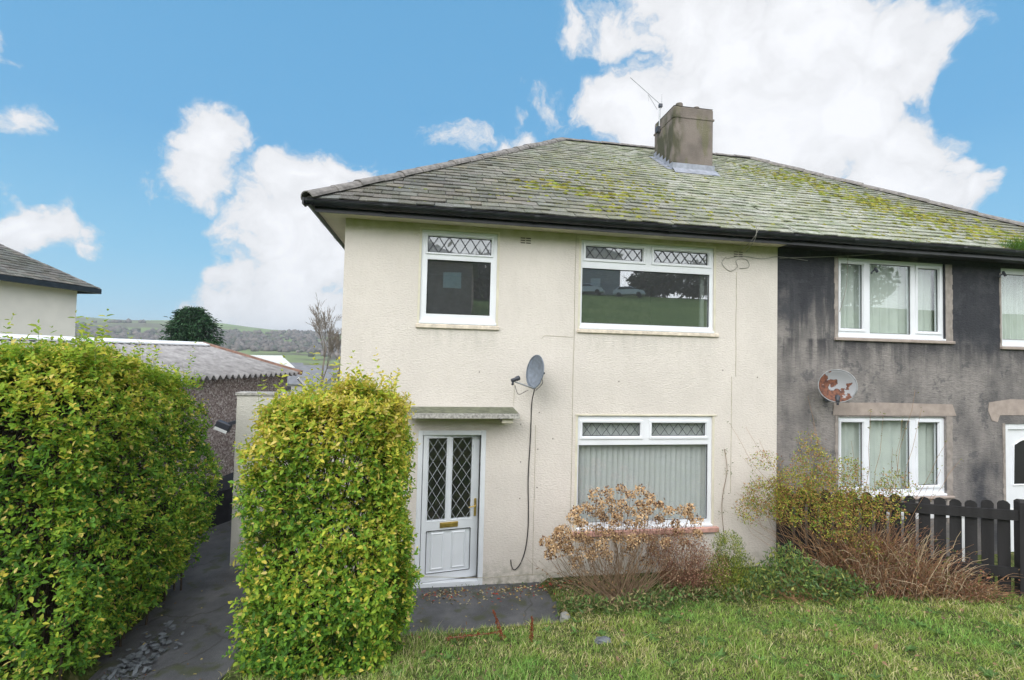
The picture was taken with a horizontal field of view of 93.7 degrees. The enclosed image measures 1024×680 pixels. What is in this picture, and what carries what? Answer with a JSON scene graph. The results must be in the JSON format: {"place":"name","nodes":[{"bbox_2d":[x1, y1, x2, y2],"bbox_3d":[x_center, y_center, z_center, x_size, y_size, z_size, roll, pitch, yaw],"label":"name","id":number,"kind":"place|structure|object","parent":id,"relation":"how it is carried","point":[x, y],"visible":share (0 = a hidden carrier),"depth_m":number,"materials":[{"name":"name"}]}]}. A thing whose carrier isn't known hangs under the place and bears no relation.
{"place":"outdoors","nodes":[
{"label":"outdoors","id":0,"kind":"place"},
{"bbox_2d":[89,520,559,679],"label":"path","id":1,"kind":"structure","parent":0,"point":[212,570],"depth_m":5.94,"materials":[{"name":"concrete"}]},
{"bbox_2d":[99,620,184,679],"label":"slate rubble","id":2,"kind":"object","parent":1,"relation":"on","point":[135,666],"visible":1,"depth_m":4.94,"materials":[{"name":"grey stone"}]},
{"bbox_2d":[95,580,537,679],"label":"fallen leaves","id":3,"kind":"object","parent":1,"relation":"on","point":[313,604],"visible":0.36,"depth_m":5.79,"materials":[{"name":"brown plant"}]},
{"bbox_2d":[416,578,598,603],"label":"fallen leaves","id":4,"kind":"object","parent":1,"relation":"on","point":[497,591],"visible":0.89,"depth_m":6.56,"materials":[{"name":"brown dried leaf"}]},
{"bbox_2d":[0,316,1023,679],"bbox_3d":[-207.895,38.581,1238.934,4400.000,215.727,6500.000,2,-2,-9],"label":"ground","id":5,"kind":"structure","parent":0,"point":[290,358],"depth_m":4.95,"materials":[{"name":"green plant"}]},
{"bbox_2d":[0,244,101,336],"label":"house","id":6,"kind":"structure","parent":5,"relation":"on","point":[32,291],"depth_m":15.73,"materials":[{"name":"paint"}]},
{"bbox_2d":[0,309,223,679],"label":"privet hedge","id":7,"kind":"object","parent":5,"relation":"on","point":[104,382],"visible":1,"depth_m":4.66,"materials":[{"name":"green plant"}]},
{"bbox_2d":[104,666,150,679],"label":"weeds","id":8,"kind":"object","parent":5,"relation":"on","point":[130,677],"visible":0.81,"depth_m":4.70,"materials":[{"name":"green plant"}]},
{"bbox_2d":[0,334,308,595],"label":"garage","id":9,"kind":"structure","parent":5,"relation":"on","point":[228,373],"depth_m":9.29,"materials":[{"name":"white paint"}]},
{"bbox_2d":[130,472,233,550],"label":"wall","id":10,"kind":"structure","parent":5,"relation":"on","point":[223,513],"depth_m":8.95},
{"bbox_2d":[159,305,225,345],"bbox_3d":[-23.912,1.658,34.728,7.066,8.416,6.404,0,-2,27],"label":"conifer tree","id":11,"kind":"object","parent":5,"relation":"on","point":[190,324],"visible":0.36,"depth_m":34.31,"materials":[{"name":"green plant"}]},
{"bbox_2d":[75,318,340,368],"bbox_3d":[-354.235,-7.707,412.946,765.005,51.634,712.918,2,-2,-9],"label":"woodland","id":12,"kind":"object","parent":5,"relation":"on","point":[260,340],"visible":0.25,"depth_m":516.01,"materials":[{"name":"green plant"}]},
{"bbox_2d":[251,355,294,367],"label":"house","id":13,"kind":"structure","parent":5,"relation":"on","point":[279,359],"depth_m":95.62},
{"bbox_2d":[230,391,335,565],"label":"rendered garden wall","id":14,"kind":"structure","parent":5,"relation":"on","point":[247,401],"depth_m":7.27,"materials":[{"name":"paint"}]},
{"bbox_2d":[214,420,235,433],"bbox_3d":[-4.341,1.318,7.301,0.333,0.205,0.125,2,-2,-16],"label":"security light","id":15,"kind":"object","parent":14,"relation":"attached to","point":[222,426],"visible":0.94,"depth_m":7.25,"materials":[{"name":"grey plastic"}]},
{"bbox_2d":[293,365,327,368],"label":"house","id":16,"kind":"structure","parent":5,"relation":"on","point":[310,366],"depth_m":120.22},
{"bbox_2d":[287,368,339,391],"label":"house","id":17,"kind":"structure","parent":5,"relation":"on","point":[292,382],"depth_m":77.54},
{"bbox_2d":[221,346,424,679],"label":"privet hedge","id":18,"kind":"object","parent":5,"relation":"on","point":[383,583],"visible":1,"depth_m":4.29,"materials":[{"name":"green plant"}]},
{"bbox_2d":[305,294,341,386],"bbox_3d":[-13.164,0.541,33.738,2.621,7.510,6.074,2,-2,-24],"label":"bare tree","id":19,"kind":"object","parent":5,"relation":"on","point":[329,333],"visible":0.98,"depth_m":32.76,"materials":[{"name":"grey plant"}]},
{"bbox_2d":[326,333,340,378],"bbox_3d":[-12.549,1.629,36.452,3.060,5.846,2.148,2,-2,-24],"label":"bare tree","id":20,"kind":"object","parent":5,"relation":"on","point":[339,344],"visible":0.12,"depth_m":35.95,"materials":[{"name":"grey plant"}]},
{"bbox_2d":[445,631,500,640],"bbox_3d":[-0.404,3.074,4.989,0.580,0.108,0.072,1,-2,1],"label":"dock stem","id":21,"kind":"object","parent":5,"relation":"on","point":[472,635],"visible":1,"depth_m":4.99,"materials":[{"name":"brown plant"}]},
{"bbox_2d":[415,576,565,600],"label":"weeds","id":22,"kind":"object","parent":5,"relation":"on","point":[495,588],"visible":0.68,"depth_m":6.61,"materials":[{"name":"green plant"}]},
{"bbox_2d":[492,610,505,639],"bbox_3d":[-0.141,3.046,5.120,0.189,0.273,0.068,0,-3,41],"label":"dock stem","id":23,"kind":"object","parent":5,"relation":"on","point":[497,620],"visible":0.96,"depth_m":5.11,"materials":[{"name":"brown plant"}]},
{"bbox_2d":[529,616,533,644],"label":"dock stem","id":24,"kind":"object","parent":5,"relation":"on","point":[531,629],"visible":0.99,"depth_m":4.96,"materials":[{"name":"brown plant"}]},
{"bbox_2d":[301,102,798,587],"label":"semi detached house","id":25,"kind":"structure","parent":5,"relation":"on","point":[473,286],"depth_m":7.18,"materials":[{"name":"beige paint"}]},
{"bbox_2d":[419,435,479,582],"bbox_3d":[-0.869,2.361,6.790,0.807,2.028,0.124,2,-2,-18],"label":"door","id":26,"kind":"structure","parent":25,"relation":"in","point":[448,545],"depth_m":6.80,"materials":[{"name":"white plastic"}]},
{"bbox_2d":[416,229,498,329],"bbox_3d":[-0.759,-0.852,6.891,1.180,1.396,0.150,2,-2,-9],"label":"window","id":27,"kind":"structure","parent":25,"relation":"in","point":[428,320],"depth_m":6.86,"materials":[{"name":"white plastic"}]},
{"bbox_2d":[510,389,534,569],"bbox_3d":[0.151,1.982,6.798,0.264,2.591,0.229,2,-2,-9],"label":"cable","id":28,"kind":"object","parent":25,"relation":"attached to","point":[528,485],"visible":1,"depth_m":6.90,"materials":[{"name":"black plastic"}]},
{"bbox_2d":[511,355,544,394],"bbox_3d":[0.211,0.477,6.709,0.516,0.549,0.502,2,-2,-9],"label":"satellite dish","id":29,"kind":"object","parent":25,"relation":"attached to","point":[535,372],"visible":1,"depth_m":6.73,"materials":[{"name":"grey metal"}]},
{"bbox_2d":[572,416,718,537],"bbox_3d":[2.018,2.028,7.271,2.330,1.751,0.222,2,-2,-9],"label":"window","id":30,"kind":"structure","parent":25,"relation":"in","point":[669,454],"depth_m":7.33,"materials":[{"name":"white plastic"}]},
{"bbox_2d":[630,77,662,133],"bbox_3d":[2.990,-5.232,10.699,0.768,1.176,0.100,2,-2,-9],"label":"tv aerial","id":31,"kind":"object","parent":25,"relation":"attached to","point":[657,128],"visible":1,"depth_m":10.72,"materials":[{"name":"metal"}]},
{"bbox_2d":[577,240,718,336],"bbox_3d":[2.096,-0.769,7.364,2.290,1.391,0.150,2,-2,-9],"label":"window","id":32,"kind":"structure","parent":25,"relation":"in","point":[647,263],"depth_m":7.34,"materials":[{"name":"white plastic"}]},
{"bbox_2d":[718,449,733,538],"bbox_3d":[3.296,2.422,7.407,0.261,1.602,0.054,2,-2,-14],"label":"wall creeper","id":33,"kind":"object","parent":25,"relation":"attached to","point":[723,489],"depth_m":7.40,"materials":[{"name":"brown plant"}]},
{"bbox_2d":[743,226,759,251],"bbox_3d":[3.658,-1.557,7.366,0.095,0.307,0.476,1,-2,2],"label":"telephone wire","id":34,"kind":"object","parent":25,"relation":"attached to","point":[753,238],"visible":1,"depth_m":7.21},
{"bbox_2d":[722,256,807,270],"bbox_3d":[4.032,-1.204,7.643,1.513,0.281,0.016,2,-2,-9],"label":"telephone wire","id":35,"kind":"object","parent":25,"relation":"attached to","point":[753,257],"visible":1,"depth_m":7.59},
{"bbox_2d":[560,611,569,622],"bbox_3d":[0.646,3.388,5.836,0.138,0.178,0.131,2,-2,-9],"label":"stone","id":36,"kind":"object","parent":5,"relation":"on","point":[563,615],"visible":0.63,"depth_m":5.80,"materials":[{"name":"stone"}]},
{"bbox_2d":[595,636,610,643],"bbox_3d":[0.933,3.101,4.960,0.188,0.072,0.097,2,-2,-9],"label":"stone","id":37,"kind":"object","parent":5,"relation":"on","point":[602,639],"visible":0.88,"depth_m":4.93,"materials":[{"name":"stone"}]},
{"bbox_2d":[534,483,703,612],"bbox_3d":[1.389,2.667,6.328,2.421,1.643,0.998,2,-2,-9],"label":"hydrangea bush","id":38,"kind":"object","parent":5,"relation":"on","point":[558,532],"visible":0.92,"depth_m":6.25,"materials":[{"name":"brown plant"}]},
{"bbox_2d":[552,575,746,619],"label":"weeds","id":39,"kind":"object","parent":5,"relation":"on","point":[655,596],"visible":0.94,"depth_m":6.05,"materials":[{"name":"green plant"}]},
{"bbox_2d":[540,565,787,593],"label":"plant litter","id":40,"kind":"object","parent":5,"relation":"on","point":[615,580],"visible":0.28,"depth_m":6.87,"materials":[{"name":"brown plant"}]},
{"bbox_2d":[324,600,1020,679],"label":"fallen leaves","id":41,"kind":"object","parent":5,"relation":"on","point":[801,675],"visible":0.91,"depth_m":4.76,"materials":[{"name":"brown plant"}]},
{"bbox_2d":[638,517,731,601],"bbox_3d":[2.352,2.959,6.506,1.286,1.083,0.645,2,-2,-9],"label":"dead shrub","id":42,"kind":"object","parent":5,"relation":"on","point":[689,569],"visible":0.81,"depth_m":6.45,"materials":[{"name":"brown plant"}]},
{"bbox_2d":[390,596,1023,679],"bbox_3d":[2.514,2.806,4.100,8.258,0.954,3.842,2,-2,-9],"label":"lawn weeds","id":43,"kind":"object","parent":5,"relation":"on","point":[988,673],"visible":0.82,"depth_m":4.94,"materials":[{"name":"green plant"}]},
{"bbox_2d":[701,529,758,597],"bbox_3d":[2.974,3.070,6.581,0.877,0.906,0.569,2,-2,-9],"label":"shrub","id":44,"kind":"object","parent":5,"relation":"on","point":[737,564],"visible":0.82,"depth_m":6.55,"materials":[{"name":"green plant"}]},
{"bbox_2d":[742,540,879,607],"bbox_3d":[3.969,3.107,6.377,1.852,0.805,0.701,1,-2,-2],"label":"leafy shrub","id":45,"kind":"object","parent":5,"relation":"on","point":[808,580],"visible":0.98,"depth_m":6.33,"materials":[{"name":"green plant"}]},
{"bbox_2d":[629,153,1023,561],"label":"semi detached house","id":46,"kind":"structure","parent":5,"relation":"on","point":[936,320],"depth_m":8.16,"materials":[{"name":"grey paint"}]},
{"bbox_2d":[789,254,876,311],"bbox_3d":[6.736,-1.049,7.959,4.955,1.252,0.127,2,-2,-5],"label":"telephone wire","id":47,"kind":"object","parent":46,"relation":"attached to","point":[836,256],"visible":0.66,"depth_m":7.87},
{"bbox_2d":[818,369,857,404],"bbox_3d":[5.000,0.719,7.450,0.451,0.531,0.600,2,-2,-9],"label":"satellite dish","id":48,"kind":"object","parent":46,"relation":"attached to","point":[837,386],"visible":1,"depth_m":7.46,"materials":[{"name":"metal"}]},
{"bbox_2d":[834,257,955,343],"bbox_3d":[6.406,-0.646,8.136,2.330,1.376,0.261,2,-2,-9],"label":"window","id":49,"kind":"structure","parent":46,"relation":"in","point":[894,303],"depth_m":8.18,"materials":[{"name":"white plastic"}]},
{"bbox_2d":[838,417,954,499],"bbox_3d":[6.333,1.961,8.043,2.290,1.356,0.262,2,-2,-9],"label":"window","id":50,"kind":"structure","parent":46,"relation":"in","point":[928,443],"depth_m":8.11,"materials":[{"name":"white plastic"}]},
{"bbox_2d":[985,235,1023,250],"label":"grass tuft","id":51,"kind":"object","parent":46,"relation":"on","point":[1019,246],"visible":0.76,"depth_m":7.95,"materials":[{"name":"green plant"}]},
{"bbox_2d":[1000,268,1023,349],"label":"window","id":52,"kind":"structure","parent":46,"relation":"in","point":[1012,285],"depth_m":8.66,"materials":[{"name":"white plastic"}]},
{"bbox_2d":[1008,429,1023,551],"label":"door","id":53,"kind":"structure","parent":46,"relation":"in","point":[1015,436],"depth_m":8.41,"materials":[{"name":"white plastic"}]},
{"bbox_2d":[727,389,963,582],"bbox_3d":[4.906,2.128,6.817,3.693,2.852,0.873,1,-2,-2],"label":"arching shrub","id":54,"kind":"object","parent":5,"relation":"on","point":[807,490],"visible":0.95,"depth_m":6.80,"materials":[{"name":"green plant"}]},
{"bbox_2d":[777,486,1023,596],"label":"picket fence","id":55,"kind":"object","parent":5,"relation":"on","point":[971,512],"visible":0.52,"depth_m":6.69,"materials":[{"name":"black wood"}]},
{"bbox_2d":[785,513,1023,606],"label":"bramble tangle","id":56,"kind":"object","parent":5,"relation":"on","point":[895,578],"visible":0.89,"depth_m":6.43,"materials":[{"name":"brown plant"}]},
{"bbox_2d":[886,508,1013,561],"bbox_3d":[7.038,3.185,7.579,2.900,1.000,0.070,2,-2,-9],"label":"white fence","id":57,"kind":"object","parent":5,"relation":"on","point":[963,531],"visible":0.02,"depth_m":7.58,"materials":[{"name":"paint"}]},
{"bbox_2d":[0,0,1023,333],"label":"sky","id":58,"kind":"structure","parent":0,"point":[160,156],"materials":[{"name":"blue"}]}
]}

